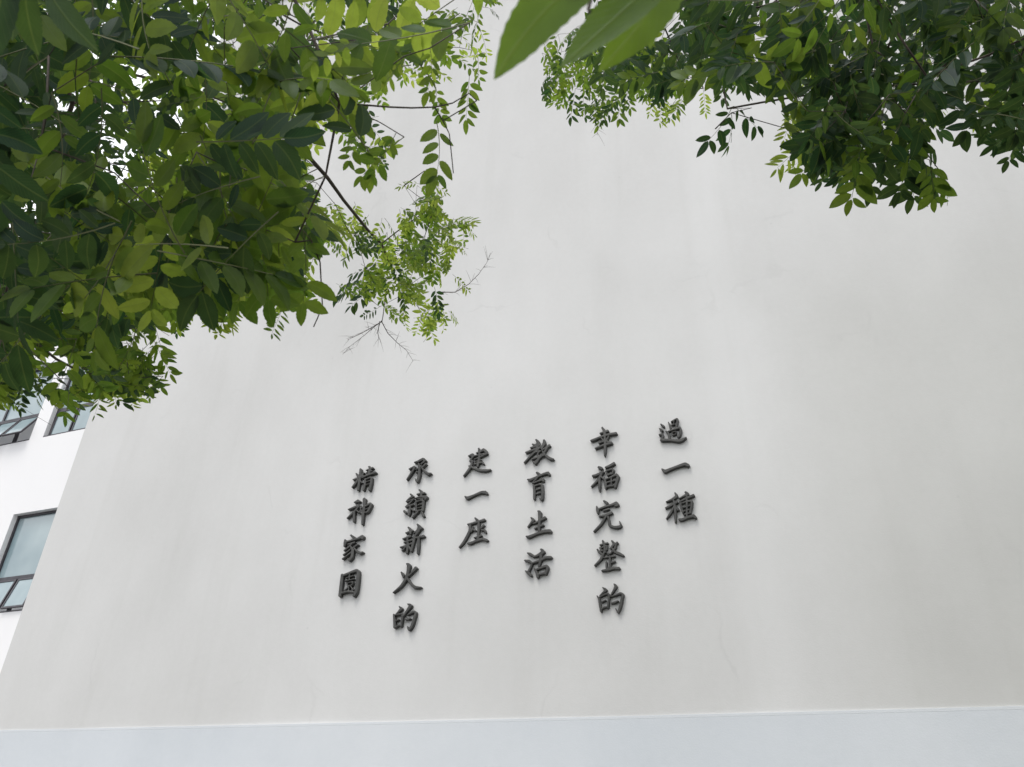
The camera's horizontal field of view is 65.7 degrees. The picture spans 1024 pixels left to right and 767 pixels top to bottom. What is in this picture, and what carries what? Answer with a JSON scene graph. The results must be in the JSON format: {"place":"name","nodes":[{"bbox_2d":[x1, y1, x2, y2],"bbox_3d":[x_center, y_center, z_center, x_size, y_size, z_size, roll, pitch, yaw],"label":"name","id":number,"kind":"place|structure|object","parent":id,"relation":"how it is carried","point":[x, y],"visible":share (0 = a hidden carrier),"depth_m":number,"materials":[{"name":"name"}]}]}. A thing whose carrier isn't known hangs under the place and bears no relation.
{"place":"outdoors","nodes":[
{"label":"outdoors","id":0,"kind":"place"},
{"bbox_2d":[0,198,138,671],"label":"neighbouring wing","id":1,"kind":"structure","parent":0,"point":[37,456],"depth_m":16.61,"materials":[{"name":"white paint"}]},
{"bbox_2d":[0,369,53,445],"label":"window","id":2,"kind":"structure","parent":1,"relation":"in","point":[11,423],"depth_m":18.15,"materials":[{"name":"clear glass"}]},
{"bbox_2d":[0,510,56,612],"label":"window","id":3,"kind":"structure","parent":1,"relation":"in","point":[25,546],"depth_m":15.80,"materials":[{"name":"clear glass"}]},
{"bbox_2d":[43,365,94,436],"bbox_3d":[-8.952,0.110,17.479,2.596,2.073,0.178,-10,-34,19],"label":"window","id":4,"kind":"structure","parent":1,"relation":"in","point":[81,420],"depth_m":17.36,"materials":[{"name":"clear glass"}]},
{"bbox_2d":[9,0,226,226],"label":"sky","id":5,"kind":"structure","parent":0,"point":[140,71],"materials":[{"name":"white"}]},
{"bbox_2d":[0,0,1023,766],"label":"school building","id":6,"kind":"structure","parent":0,"point":[832,576],"depth_m":10.43,"materials":[{"name":"paint"}]},
{"bbox_2d":[338,569,361,597],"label":"wall character","id":7,"kind":"structure","parent":6,"relation":"attached to","point":[350,577],"depth_m":10.67,"materials":[{"name":"metal"}]},
{"bbox_2d":[342,534,365,562],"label":"wall character","id":8,"kind":"structure","parent":6,"relation":"attached to","point":[350,550],"depth_m":10.95,"materials":[{"name":"metal"}]},
{"bbox_2d":[347,498,373,525],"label":"wall character","id":9,"kind":"structure","parent":6,"relation":"attached to","point":[365,509],"depth_m":11.21,"materials":[{"name":"metal"}]},
{"bbox_2d":[352,466,377,491],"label":"wall character","id":10,"kind":"structure","parent":6,"relation":"attached to","point":[367,478],"depth_m":11.47,"materials":[{"name":"metal"}]},
{"bbox_2d":[393,603,417,631],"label":"wall character","id":11,"kind":"structure","parent":6,"relation":"attached to","point":[404,618],"depth_m":10.11,"materials":[{"name":"metal"}]},
{"bbox_2d":[392,563,422,593],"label":"wall character","id":12,"kind":"structure","parent":6,"relation":"attached to","point":[408,575],"depth_m":10.38,"materials":[{"name":"metal"}]},
{"bbox_2d":[400,524,425,554],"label":"wall character","id":13,"kind":"structure","parent":6,"relation":"attached to","point":[409,547],"depth_m":10.64,"materials":[{"name":"metal"}]},
{"bbox_2d":[403,489,428,518],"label":"wall character","id":14,"kind":"structure","parent":6,"relation":"attached to","point":[422,497],"depth_m":10.91,"materials":[{"name":"metal"}]},
{"bbox_2d":[406,458,432,483],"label":"wall character","id":15,"kind":"structure","parent":6,"relation":"attached to","point":[423,462],"depth_m":11.20,"materials":[{"name":"metal"}]},
{"bbox_2d":[459,517,488,548],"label":"wall character","id":16,"kind":"structure","parent":6,"relation":"attached to","point":[480,528],"depth_m":10.35,"materials":[{"name":"metal"}]},
{"bbox_2d":[464,491,488,500],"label":"wall character","id":17,"kind":"structure","parent":6,"relation":"attached to","point":[471,497],"depth_m":10.63,"materials":[{"name":"metal"}]},
{"bbox_2d":[463,448,491,477],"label":"wall character","id":18,"kind":"structure","parent":6,"relation":"attached to","point":[479,456],"depth_m":10.90,"materials":[{"name":"metal"}]},
{"bbox_2d":[524,548,552,578],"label":"wall character","id":19,"kind":"structure","parent":6,"relation":"attached to","point":[540,555],"depth_m":9.80,"materials":[{"name":"metal"}]},
{"bbox_2d":[527,472,550,501],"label":"wall character","id":20,"kind":"structure","parent":6,"relation":"attached to","point":[535,480],"depth_m":10.37,"materials":[{"name":"metal"}]},
{"bbox_2d":[524,439,554,465],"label":"wall character","id":21,"kind":"structure","parent":6,"relation":"attached to","point":[538,448],"depth_m":10.61,"materials":[{"name":"metal"}]},
{"bbox_2d":[526,510,552,538],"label":"wall character","id":22,"kind":"structure","parent":6,"relation":"attached to","point":[541,519],"depth_m":10.06,"materials":[{"name":"metal"}]},
{"bbox_2d":[590,427,617,457],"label":"wall character","id":23,"kind":"structure","parent":6,"relation":"attached to","point":[604,437],"depth_m":10.34,"materials":[{"name":"metal"}]},
{"bbox_2d":[591,462,619,492],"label":"wall character","id":24,"kind":"structure","parent":6,"relation":"attached to","point":[612,475],"depth_m":10.06,"materials":[{"name":"metal"}]},
{"bbox_2d":[593,500,622,532],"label":"wall character","id":25,"kind":"structure","parent":6,"relation":"attached to","point":[606,508],"depth_m":9.79,"materials":[{"name":"metal"}]},
{"bbox_2d":[594,540,624,572],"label":"wall character","id":26,"kind":"structure","parent":6,"relation":"attached to","point":[605,548],"depth_m":9.52,"materials":[{"name":"metal"}]},
{"bbox_2d":[597,584,624,613],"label":"wall character","id":27,"kind":"structure","parent":6,"relation":"attached to","point":[604,593],"depth_m":9.24,"materials":[{"name":"metal"}]},
{"bbox_2d":[659,418,686,443],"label":"wall character","id":28,"kind":"structure","parent":6,"relation":"attached to","point":[674,434],"depth_m":10.03,"materials":[{"name":"metal"}]},
{"bbox_2d":[661,462,689,473],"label":"wall character","id":29,"kind":"structure","parent":6,"relation":"attached to","point":[676,467],"depth_m":9.77,"materials":[{"name":"metal"}]},
{"bbox_2d":[665,491,697,523],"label":"wall character","id":30,"kind":"structure","parent":6,"relation":"attached to","point":[686,498],"depth_m":9.49,"materials":[{"name":"metal"}]},
{"label":"ground","id":31,"kind":"structure","parent":0,"visible":0},
{"bbox_2d":[0,0,502,426],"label":"leafy tree","id":32,"kind":"object","parent":31,"relation":"on","point":[83,278],"visible":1,"depth_m":1.60,"materials":[{"name":"green plant"}]},
{"bbox_2d":[494,0,1023,215],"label":"leafy tree","id":33,"kind":"object","parent":31,"relation":"on","point":[798,47],"visible":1,"depth_m":2.71,"materials":[{"name":"green plant"}]}
]}

